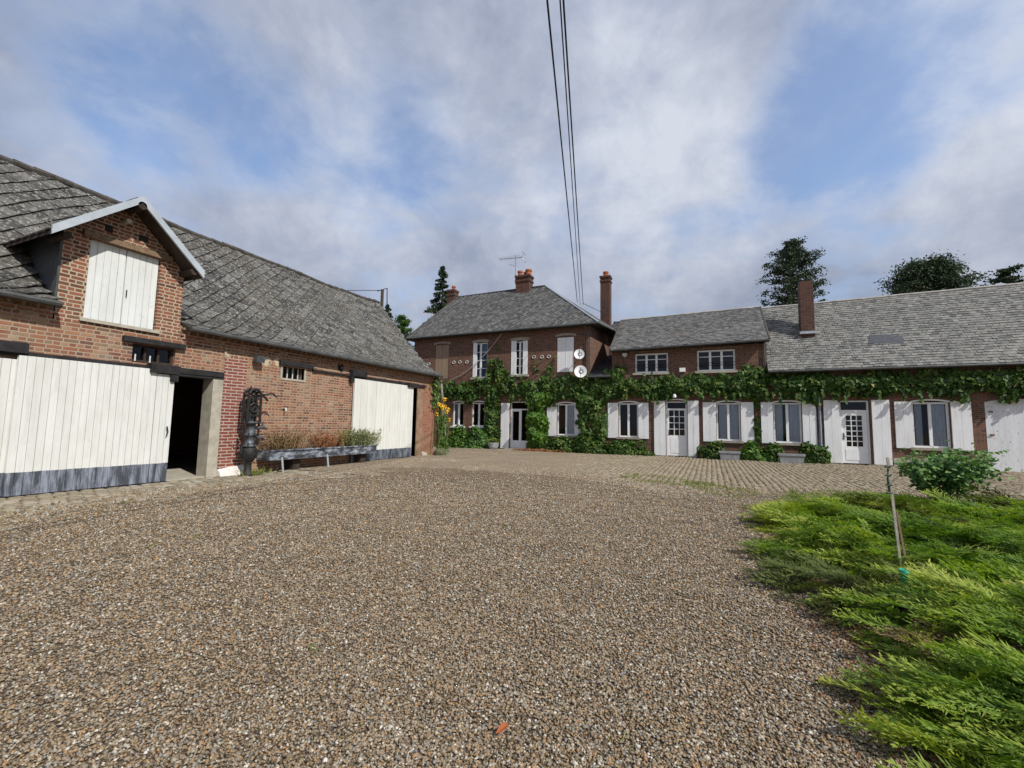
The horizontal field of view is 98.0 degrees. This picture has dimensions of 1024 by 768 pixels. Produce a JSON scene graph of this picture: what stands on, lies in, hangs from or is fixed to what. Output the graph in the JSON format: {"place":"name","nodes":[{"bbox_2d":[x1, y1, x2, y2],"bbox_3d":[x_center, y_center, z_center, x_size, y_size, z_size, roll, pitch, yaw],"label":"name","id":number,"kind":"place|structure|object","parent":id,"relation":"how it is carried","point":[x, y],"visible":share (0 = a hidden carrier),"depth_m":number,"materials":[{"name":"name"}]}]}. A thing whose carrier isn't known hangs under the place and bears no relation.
{"place":"outdoors","nodes":[
{"label":"outdoors","id":0,"kind":"place"},
{"bbox_2d":[0,475,270,515],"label":"earth strip","id":1,"kind":"object","parent":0,"point":[129,489],"visible":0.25,"depth_m":7.15,"materials":[{"name":"brown soil"}]},
{"bbox_2d":[434,448,445,455],"bbox_3d":[-2.515,2.405,15.594,0.418,0.320,0.421,1,-5,-1],"label":"boulder","id":2,"kind":"object","parent":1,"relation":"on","point":[439,451],"visible":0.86,"depth_m":15.44,"materials":[{"name":"stone"}]},
{"bbox_2d":[0,455,471,529],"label":"cobbles","id":3,"kind":"object","parent":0,"point":[11,504],"visible":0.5,"depth_m":6.93,"materials":[{"name":"beige stone"}]},
{"bbox_2d":[235,386,276,475],"bbox_3d":[-5.390,0.979,9.415,0.315,1.856,0.699,-1,-6,24],"label":"water pump","id":4,"kind":"object","parent":3,"relation":"on","point":[248,452],"visible":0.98,"depth_m":9.20,"materials":[{"name":"black metal"}]},
{"bbox_2d":[237,466,277,476],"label":"weed clump","id":5,"kind":"object","parent":3,"relation":"on","point":[260,472],"visible":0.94,"depth_m":9.29,"materials":[{"name":"green plant"}]},
{"bbox_2d":[257,445,376,472],"bbox_3d":[-4.681,1.832,11.125,0.447,0.521,3.368,-1,-6,24],"label":"water trough","id":6,"kind":"object","parent":3,"relation":"on","point":[291,457],"visible":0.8,"depth_m":10.48,"materials":[{"name":"blue paint"}]},
{"bbox_2d":[227,425,335,452],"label":"dry plant","id":7,"kind":"object","parent":6,"relation":"on","point":[289,442],"visible":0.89,"depth_m":10.04,"materials":[{"name":"plant"}]},
{"bbox_2d":[300,428,345,447],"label":"dry plant","id":8,"kind":"object","parent":6,"relation":"on","point":[327,443],"visible":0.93,"depth_m":11.12,"materials":[{"name":"brown plant"}]},
{"bbox_2d":[340,430,352,445],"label":"weed","id":9,"kind":"object","parent":6,"relation":"on","point":[344,438],"visible":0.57,"depth_m":11.70,"materials":[{"name":"green plant"}]},
{"bbox_2d":[325,427,381,447],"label":"trough shrub","id":10,"kind":"object","parent":6,"relation":"on","point":[365,437],"visible":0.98,"depth_m":12.10,"materials":[{"name":"green plant"}]},
{"bbox_2d":[0,467,997,767],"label":"gravel yard","id":11,"kind":"structure","parent":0,"point":[380,651],"depth_m":2.33,"materials":[{"name":"beige gravel"}]},
{"bbox_2d":[0,458,796,521],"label":"grass","id":12,"kind":"structure","parent":11,"relation":"on","point":[704,483],"depth_m":8.70,"materials":[{"name":"green plant"}]},
{"bbox_2d":[33,484,786,750],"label":"gravel weeds","id":13,"kind":"object","parent":11,"relation":"on","point":[313,644],"visible":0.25,"depth_m":3.53,"materials":[{"name":"green plant"}]},
{"bbox_2d":[64,491,838,761],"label":"twigs","id":14,"kind":"object","parent":11,"relation":"on","point":[441,603],"visible":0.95,"depth_m":2.29,"materials":[{"name":"brown wood"}]},
{"bbox_2d":[0,458,967,524],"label":"stray pebbles","id":15,"kind":"object","parent":11,"relation":"on","point":[88,505],"visible":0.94,"depth_m":8.04,"materials":[{"name":"beige gravel"}]},
{"bbox_2d":[496,722,508,733],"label":"dead leaf","id":16,"kind":"object","parent":11,"relation":"on","point":[502,727],"visible":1,"depth_m":1.62,"materials":[{"name":"orange plant"}]},
{"bbox_2d":[779,497,1023,767],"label":"planting bed","id":17,"kind":"object","parent":11,"relation":"on","point":[1017,646],"visible":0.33,"depth_m":2.34,"materials":[{"name":"soil"}]},
{"bbox_2d":[758,492,920,520],"bbox_3d":[4.232,1.589,5.713,2.002,0.371,2.078,-1,-6,24],"label":"juniper shrub","id":18,"kind":"object","parent":17,"relation":"on","point":[798,497],"visible":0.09,"depth_m":5.86,"materials":[{"name":"green plant"}]},
{"bbox_2d":[739,496,998,548],"bbox_3d":[3.721,1.452,4.842,2.409,0.467,1.841,-1,-6,24],"label":"juniper shrub","id":19,"kind":"object","parent":17,"relation":"on","point":[773,514],"visible":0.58,"depth_m":4.86,"materials":[{"name":"green plant"}]},
{"bbox_2d":[740,548,1009,650],"bbox_3d":[2.364,1.296,2.944,1.401,0.392,1.563,2,-5,-9],"label":"juniper shrub","id":20,"kind":"object","parent":17,"relation":"on","point":[789,569],"visible":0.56,"depth_m":3.03,"materials":[{"name":"green plant"}]},
{"bbox_2d":[735,509,1023,589],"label":"juniper shrub","id":21,"kind":"object","parent":17,"relation":"on","point":[860,540],"visible":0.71,"depth_m":3.70,"materials":[{"name":"green plant"}]},
{"bbox_2d":[739,487,1021,535],"bbox_3d":[4.407,1.529,5.480,2.901,0.455,1.975,-1,-6,24],"label":"juniper shrub","id":22,"kind":"object","parent":17,"relation":"on","point":[887,505],"visible":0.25,"depth_m":5.34,"materials":[{"name":"green plant"}]},
{"bbox_2d":[738,505,1023,766],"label":"needle litter","id":23,"kind":"object","parent":17,"relation":"on","point":[877,689],"visible":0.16,"depth_m":2.22,"materials":[{"name":"brown plant"}]},
{"bbox_2d":[884,457,907,567],"bbox_3d":[2.969,1.060,3.425,0.116,0.976,0.066,-1,-6,24],"label":"wooden stake","id":24,"kind":"object","parent":17,"relation":"on","point":[889,484],"visible":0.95,"depth_m":3.43,"materials":[{"name":"grey wood"}]},
{"bbox_2d":[783,485,1023,507],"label":"weeds","id":25,"kind":"object","parent":17,"relation":"on","point":[796,493],"visible":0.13,"depth_m":7.72,"materials":[{"name":"green plant"}]},
{"bbox_2d":[801,487,1023,521],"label":"juniper shrub","id":26,"kind":"object","parent":17,"relation":"on","point":[886,496],"visible":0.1,"depth_m":6.27,"materials":[{"name":"green plant"}]},
{"bbox_2d":[807,558,1023,728],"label":"juniper shrub","id":27,"kind":"object","parent":17,"relation":"on","point":[993,605],"visible":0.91,"depth_m":2.38,"materials":[{"name":"green plant"}]},
{"bbox_2d":[898,568,908,583],"bbox_3d":[2.360,1.157,2.677,0.051,0.079,0.051,-1,-6,24],"label":"plastic cup","id":28,"kind":"object","parent":27,"relation":"on","point":[901,570],"visible":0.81,"depth_m":2.67,"materials":[{"name":"teal plastic"}]},
{"bbox_2d":[816,630,1023,767],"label":"juniper shrub","id":29,"kind":"object","parent":17,"relation":"on","point":[932,692],"visible":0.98,"depth_m":1.64,"materials":[{"name":"green plant"}]},
{"bbox_2d":[828,506,1023,572],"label":"juniper shrub","id":30,"kind":"object","parent":17,"relation":"on","point":[970,536],"visible":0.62,"depth_m":3.94,"materials":[{"name":"green plant"}]},
{"bbox_2d":[852,620,1005,691],"bbox_3d":[1.979,1.268,2.107,0.529,0.280,0.462,-1,-6,24],"label":"juniper shrub","id":31,"kind":"object","parent":17,"relation":"on","point":[890,632],"visible":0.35,"depth_m":2.11,"materials":[{"name":"green plant"}]},
{"bbox_2d":[901,496,1023,536],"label":"juniper shrub","id":32,"kind":"object","parent":17,"relation":"on","point":[979,511],"visible":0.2,"depth_m":5.10,"materials":[{"name":"green plant"}]},
{"bbox_2d":[931,544,1023,617],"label":"juniper shrub","id":33,"kind":"object","parent":17,"relation":"on","point":[1008,557],"visible":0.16,"depth_m":3.21,"materials":[{"name":"green plant"}]},
{"bbox_2d":[942,484,1023,507],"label":"juniper shrub","id":34,"kind":"object","parent":17,"relation":"on","point":[976,498],"visible":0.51,"depth_m":6.81,"materials":[{"name":"green plant"}]},
{"bbox_2d":[982,497,1023,515],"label":"juniper shrub","id":35,"kind":"object","parent":17,"relation":"on","point":[1005,501],"visible":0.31,"depth_m":6.00,"materials":[{"name":"green plant"}]},
{"bbox_2d":[892,439,1013,501],"bbox_3d":[7.209,1.436,7.319,1.384,1.042,1.046,-1,-6,24],"label":"leafy bush","id":36,"kind":"object","parent":11,"relation":"on","point":[950,475],"visible":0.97,"depth_m":7.17,"materials":[{"name":"green plant"}]},
{"bbox_2d":[0,0,1023,345],"label":"sky","id":37,"kind":"structure","parent":0,"point":[344,144],"materials":[{"name":"blue"}]},
{"bbox_2d":[168,447,1009,488],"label":"dusty yard","id":38,"kind":"structure","parent":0,"point":[542,458],"depth_m":13.13,"materials":[{"name":"grey gravel"}]},
{"bbox_2d":[431,398,451,453],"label":"flower clump","id":39,"kind":"object","parent":38,"relation":"on","point":[441,428],"visible":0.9,"depth_m":16.06,"materials":[{"name":"green plant"}]},
{"bbox_2d":[446,424,467,447],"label":"shrub","id":40,"kind":"object","parent":38,"relation":"on","point":[457,436],"visible":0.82,"depth_m":20.74,"materials":[{"name":"green plant"}]},
{"bbox_2d":[461,426,488,448],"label":"shrub","id":41,"kind":"object","parent":38,"relation":"on","point":[477,437],"visible":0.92,"depth_m":20.35,"materials":[{"name":"green plant"}]},
{"bbox_2d":[511,448,573,452],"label":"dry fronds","id":42,"kind":"object","parent":38,"relation":"on","point":[540,450],"visible":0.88,"depth_m":18.84,"materials":[{"name":"brown plant"}]},
{"bbox_2d":[542,435,573,452],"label":"shrub","id":43,"kind":"object","parent":38,"relation":"on","point":[559,443],"visible":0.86,"depth_m":18.74,"materials":[{"name":"green plant"}]},
{"bbox_2d":[569,434,609,453],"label":"shrub","id":44,"kind":"object","parent":38,"relation":"on","point":[580,445],"visible":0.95,"depth_m":18.23,"materials":[{"name":"green plant"}]},
{"bbox_2d":[603,438,655,455],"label":"shrub","id":45,"kind":"object","parent":38,"relation":"on","point":[623,447],"visible":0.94,"depth_m":17.59,"materials":[{"name":"green plant"}]},
{"bbox_2d":[696,440,725,458],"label":"shrub","id":46,"kind":"object","parent":38,"relation":"on","point":[710,450],"visible":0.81,"depth_m":16.39,"materials":[{"name":"green plant"}]},
{"bbox_2d":[760,442,784,461],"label":"shrub","id":47,"kind":"object","parent":38,"relation":"on","point":[772,451],"visible":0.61,"depth_m":15.58,"materials":[{"name":"green plant"}]},
{"bbox_2d":[797,441,831,463],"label":"shrub","id":48,"kind":"object","parent":38,"relation":"on","point":[815,454],"visible":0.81,"depth_m":15.04,"materials":[{"name":"green plant"}]},
{"bbox_2d":[433,446,1023,501],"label":"cobbles","id":49,"kind":"object","parent":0,"point":[872,477],"visible":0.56,"depth_m":11.25,"materials":[{"name":"beige stone"}]},
{"bbox_2d":[485,438,500,448],"bbox_3d":[-0.861,2.684,20.029,0.721,0.509,0.554,0,-5,7],"label":"tub planter","id":50,"kind":"object","parent":49,"relation":"on","point":[493,444],"visible":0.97,"depth_m":19.86,"materials":[{"name":"metal"}]},
{"bbox_2d":[719,451,740,460],"bbox_3d":[7.761,2.569,15.867,0.698,0.338,0.334,-1,-6,24],"label":"stone planter","id":51,"kind":"object","parent":49,"relation":"on","point":[730,455],"visible":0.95,"depth_m":15.74,"materials":[{"name":"stone"}]},
{"bbox_2d":[737,440,766,461],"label":"shrub","id":52,"kind":"object","parent":49,"relation":"on","point":[752,452],"visible":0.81,"depth_m":15.82,"materials":[{"name":"green plant"}]},
{"bbox_2d":[777,453,805,463],"bbox_3d":[9.400,2.519,14.977,0.772,0.338,0.349,-1,-6,24],"label":"stone planter","id":53,"kind":"object","parent":49,"relation":"on","point":[790,458],"visible":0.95,"depth_m":14.85,"materials":[{"name":"stone"}]},
{"label":"ground","id":54,"kind":"structure","parent":0,"visible":0},
{"bbox_2d":[0,154,443,498],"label":"barn","id":55,"kind":"structure","parent":54,"relation":"on","point":[137,334],"depth_m":8.19,"materials":[{"name":"brick"}]},
{"bbox_2d":[0,358,16,496],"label":"sliding door","id":56,"kind":"structure","parent":55,"relation":"in","point":[7,366],"depth_m":6.23,"materials":[{"name":"paint"}]},
{"bbox_2d":[1,355,173,496],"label":"sliding door","id":57,"kind":"structure","parent":55,"relation":"in","point":[74,425],"depth_m":6.97,"materials":[{"name":"paint"}]},
{"bbox_2d":[131,343,173,365],"bbox_3d":[-6.463,-0.524,7.998,0.100,0.315,0.675,-1,-6,24],"label":"window","id":58,"kind":"structure","parent":55,"relation":"in","point":[145,347],"depth_m":8.02,"materials":[{"name":"black glass"}]},
{"bbox_2d":[253,355,265,362],"bbox_3d":[-5.533,-0.543,9.712,0.188,0.165,0.195,-1,-6,24],"label":"flood light","id":59,"kind":"object","parent":55,"relation":"attached to","point":[258,358],"visible":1,"depth_m":9.65,"materials":[{"name":"black metal"}]},
{"bbox_2d":[280,365,305,381],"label":"window","id":60,"kind":"structure","parent":55,"relation":"in","point":[281,369],"depth_m":10.61,"materials":[{"name":"wood"}]},
{"bbox_2d":[338,364,343,370],"bbox_3d":[-4.577,-0.445,11.973,0.106,0.180,0.180,-1,-6,24],"label":"alarm bell","id":61,"kind":"object","parent":55,"relation":"attached to","point":[341,367],"visible":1,"depth_m":11.93,"materials":[{"name":"black metal"}]},
{"bbox_2d":[350,378,413,462],"bbox_3d":[-3.856,1.115,13.486,0.055,2.317,2.685,-1,-6,24],"label":"sliding door","id":62,"kind":"structure","parent":55,"relation":"in","point":[388,407],"depth_m":13.46,"materials":[{"name":"white wood"}]},
{"bbox_2d":[429,376,442,409],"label":"barn corner creeper","id":63,"kind":"object","parent":55,"relation":"attached to","point":[435,398],"visible":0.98,"depth_m":15.98,"materials":[{"name":"green plant"}]},
{"bbox_2d":[440,378,445,434],"bbox_3d":[-2.528,1.175,16.218,0.277,2.778,0.138,2,-5,-16],"label":"drainpipe","id":64,"kind":"object","parent":55,"relation":"attached to","point":[442,397],"visible":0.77,"depth_m":16.25,"materials":[{"name":"grey metal"}]},
{"bbox_2d":[380,288,387,306],"bbox_3d":[-6.836,-0.965,22.920,0.700,8.077,0.240,-1,-6,24],"label":"utility pole","id":65,"kind":"object","parent":54,"relation":"on","point":[382,298],"visible":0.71,"depth_m":23.17,"materials":[{"name":"concrete"}]},
{"bbox_2d":[348,290,380,290],"bbox_3d":[-10.263,-5.100,24.024,7.136,0.438,0.030,0,-5,12],"label":"barn wire","id":66,"kind":"object","parent":65,"relation":"attached to","point":[364,290],"visible":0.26,"depth_m":23.48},
{"bbox_2d":[384,304,393,317],"bbox_3d":[-6.630,-0.545,23.360,2.210,7.352,2.263,-1,-6,24],"label":"conifer tree","id":67,"kind":"object","parent":54,"relation":"on","point":[388,309],"visible":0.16,"depth_m":23.41,"materials":[{"name":"green plant"}]},
{"bbox_2d":[394,314,414,347],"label":"broadleaf tree","id":68,"kind":"object","parent":54,"relation":"on","point":[402,321],"visible":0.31,"depth_m":41.86,"materials":[{"name":"green plant"}]},
{"bbox_2d":[413,266,449,348],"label":"conifer tree","id":69,"kind":"object","parent":54,"relation":"on","point":[441,286],"visible":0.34,"depth_m":40.53,"materials":[{"name":"green plant"}]},
{"bbox_2d":[405,269,615,449],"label":"house","id":70,"kind":"structure","parent":54,"relation":"on","point":[458,335],"depth_m":21.23,"materials":[{"name":"brick"}]},
{"bbox_2d":[452,401,464,427],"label":"window","id":71,"kind":"structure","parent":70,"relation":"in","point":[456,418],"depth_m":21.60,"materials":[{"name":"white paint"}]},
{"bbox_2d":[469,401,484,427],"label":"window","id":72,"kind":"structure","parent":70,"relation":"in","point":[481,426],"depth_m":21.08,"materials":[{"name":"white paint"}]},
{"bbox_2d":[453,333,501,378],"bbox_3d":[-1.746,-1.277,21.244,2.753,2.160,0.033,-1,-6,24],"label":"sagging cable","id":73,"kind":"object","parent":70,"relation":"attached to","point":[481,358],"visible":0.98,"depth_m":21.10,"materials":[{"name":"grey rubber"}]},
{"bbox_2d":[470,341,487,379],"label":"window","id":74,"kind":"structure","parent":70,"relation":"in","point":[482,368],"depth_m":21.30,"materials":[{"name":"white paint"}]},
{"bbox_2d":[499,253,525,284],"bbox_3d":[-0.036,-6.003,23.432,1.436,1.646,0.600,-1,-6,24],"label":"tv antenna","id":75,"kind":"object","parent":70,"relation":"attached to","point":[515,262],"visible":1,"depth_m":23.35,"materials":[{"name":"metal"}]},
{"bbox_2d":[510,402,527,448],"bbox_3d":[0.350,1.880,20.230,0.900,2.160,0.068,-1,-6,24],"label":"door","id":76,"kind":"structure","parent":70,"relation":"in","point":[520,444],"depth_m":20.22,"materials":[{"name":"white paint"}]},
{"bbox_2d":[510,339,528,376],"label":"window","id":77,"kind":"structure","parent":70,"relation":"in","point":[520,343],"depth_m":20.45,"materials":[{"name":"white paint"}]},
{"bbox_2d":[443,346,608,444],"bbox_3d":[0.210,0.633,20.032,8.266,4.899,0.547,-1,-6,24],"label":"climbing vine","id":78,"kind":"object","parent":70,"relation":"attached to","point":[597,426],"visible":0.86,"depth_m":19.91,"materials":[{"name":"green plant"}]},
{"bbox_2d":[525,388,556,449],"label":"climbing shrub","id":79,"kind":"object","parent":70,"relation":"attached to","point":[537,433],"visible":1,"depth_m":19.46,"materials":[{"name":"green plant"}]},
{"bbox_2d":[546,0,576,296],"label":"overhead cable","id":80,"kind":"object","parent":70,"relation":"attached to","point":[548,13],"visible":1,"depth_m":7.11,"materials":[{"name":"black rubber"}]},
{"bbox_2d":[554,402,575,437],"bbox_3d":[2.349,1.538,19.294,0.990,1.530,0.222,-1,-6,24],"label":"window","id":81,"kind":"structure","parent":70,"relation":"in","point":[569,408],"depth_m":19.31,"materials":[{"name":"white paint"}]},
{"bbox_2d":[559,0,579,296],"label":"overhead cable","id":82,"kind":"object","parent":70,"relation":"attached to","point":[568,121],"visible":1,"depth_m":7.02,"materials":[{"name":"black rubber"}]},
{"bbox_2d":[562,0,582,297],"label":"overhead cable","id":83,"kind":"object","parent":70,"relation":"attached to","point":[563,1],"visible":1,"depth_m":7.01,"materials":[{"name":"black rubber"}]},
{"bbox_2d":[574,349,583,358],"bbox_3d":[2.899,-1.274,18.892,0.595,0.448,0.430,5,-7,-39],"label":"satellite dish","id":84,"kind":"object","parent":70,"relation":"attached to","point":[578,353],"visible":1,"depth_m":18.96,"materials":[{"name":"metal"}]},
{"bbox_2d":[574,365,586,377],"bbox_3d":[2.939,-0.536,18.802,0.566,0.541,0.471,5,-6,-35],"label":"satellite dish","id":85,"kind":"object","parent":70,"relation":"attached to","point":[580,371],"visible":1,"depth_m":18.86,"materials":[{"name":"metal"}]},
{"bbox_2d":[588,306,770,456],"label":"house","id":86,"kind":"structure","parent":54,"relation":"on","point":[729,342],"depth_m":17.73,"materials":[{"name":"brick"}]},
{"bbox_2d":[616,401,640,439],"bbox_3d":[4.762,1.470,18.207,0.960,1.560,0.188,-1,-6,24],"label":"window","id":87,"kind":"structure","parent":86,"relation":"in","point":[620,403],"depth_m":18.22,"materials":[{"name":"white paint"}]},
{"bbox_2d":[633,353,668,374],"bbox_3d":[5.649,-0.808,18.033,1.462,0.878,0.188,-1,-6,24],"label":"window","id":88,"kind":"structure","parent":86,"relation":"in","point":[656,359],"depth_m":18.03,"materials":[{"name":"white paint"}]},
{"bbox_2d":[666,401,687,456],"bbox_3d":[6.477,1.757,17.491,0.780,2.137,0.110,-1,-6,24],"label":"door","id":89,"kind":"structure","parent":86,"relation":"in","point":[677,445],"depth_m":17.46,"materials":[{"name":"white paint"}]},
{"bbox_2d":[585,361,772,448],"bbox_3d":[6.230,0.898,17.383,6.998,3.851,0.450,-1,-6,24],"label":"climbing vine","id":90,"kind":"object","parent":86,"relation":"attached to","point":[740,380],"visible":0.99,"depth_m":17.18,"materials":[{"name":"green plant"}]},
{"bbox_2d":[695,349,737,373],"bbox_3d":[7.822,-0.866,17.071,1.507,0.900,0.188,-1,-6,24],"label":"window","id":91,"kind":"structure","parent":86,"relation":"in","point":[721,356],"depth_m":17.05,"materials":[{"name":"white paint"}]},
{"bbox_2d":[714,400,743,442],"bbox_3d":[8.135,1.414,16.729,0.990,1.590,0.222,-1,-6,24],"label":"window","id":92,"kind":"structure","parent":86,"relation":"in","point":[728,428],"depth_m":16.77,"materials":[{"name":"white paint"}]},
{"bbox_2d":[755,236,831,306],"bbox_3d":[18.413,-2.779,29.159,4.727,13.711,4.166,6,-7,-41],"label":"conifer tree","id":93,"kind":"object","parent":54,"relation":"on","point":[792,251],"visible":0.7,"depth_m":28.98,"materials":[{"name":"green plant"}]},
{"bbox_2d":[760,280,1023,471],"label":"house","id":94,"kind":"structure","parent":54,"relation":"on","point":[974,328],"depth_m":15.21,"materials":[{"name":"brick"}]},
{"bbox_2d":[771,400,801,445],"bbox_3d":[9.876,1.387,15.956,1.050,1.613,0.222,-1,-6,24],"label":"window","id":95,"kind":"structure","parent":94,"relation":"in","point":[793,424],"depth_m":15.98,"materials":[{"name":"white paint"}]},
{"bbox_2d":[839,401,870,464],"bbox_3d":[11.684,1.641,15.183,0.832,2.145,0.110,-1,-6,24],"label":"door","id":96,"kind":"structure","parent":94,"relation":"in","point":[849,454],"depth_m":15.15,"materials":[{"name":"white paint"}]},
{"bbox_2d":[765,365,1023,445],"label":"climbing vine","id":97,"kind":"object","parent":94,"relation":"attached to","point":[883,385],"visible":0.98,"depth_m":14.61,"materials":[{"name":"green plant"}]},
{"bbox_2d":[911,399,950,450],"bbox_3d":[13.502,1.313,14.349,1.125,1.650,0.222,-1,-6,24],"label":"window","id":98,"kind":"structure","parent":94,"relation":"in","point":[936,411],"depth_m":14.36,"materials":[{"name":"white paint"}]},
{"bbox_2d":[984,399,1023,471],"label":"barn door","id":99,"kind":"structure","parent":94,"relation":"in","point":[1004,422],"depth_m":13.58,"materials":[{"name":"paint"}]},
{"bbox_2d":[873,249,994,295],"bbox_3d":[25.040,-1.897,26.095,5.834,11.649,6.049,6,-7,-43],"label":"cedar tree","id":100,"kind":"object","parent":54,"relation":"on","point":[940,272],"visible":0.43,"depth_m":25.73,"materials":[{"name":"green plant"}]},
{"bbox_2d":[985,263,1023,286],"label":"cedar tree","id":101,"kind":"object","parent":54,"relation":"on","point":[1003,276],"visible":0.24,"depth_m":24.86,"materials":[{"name":"green plant"}]}
]}

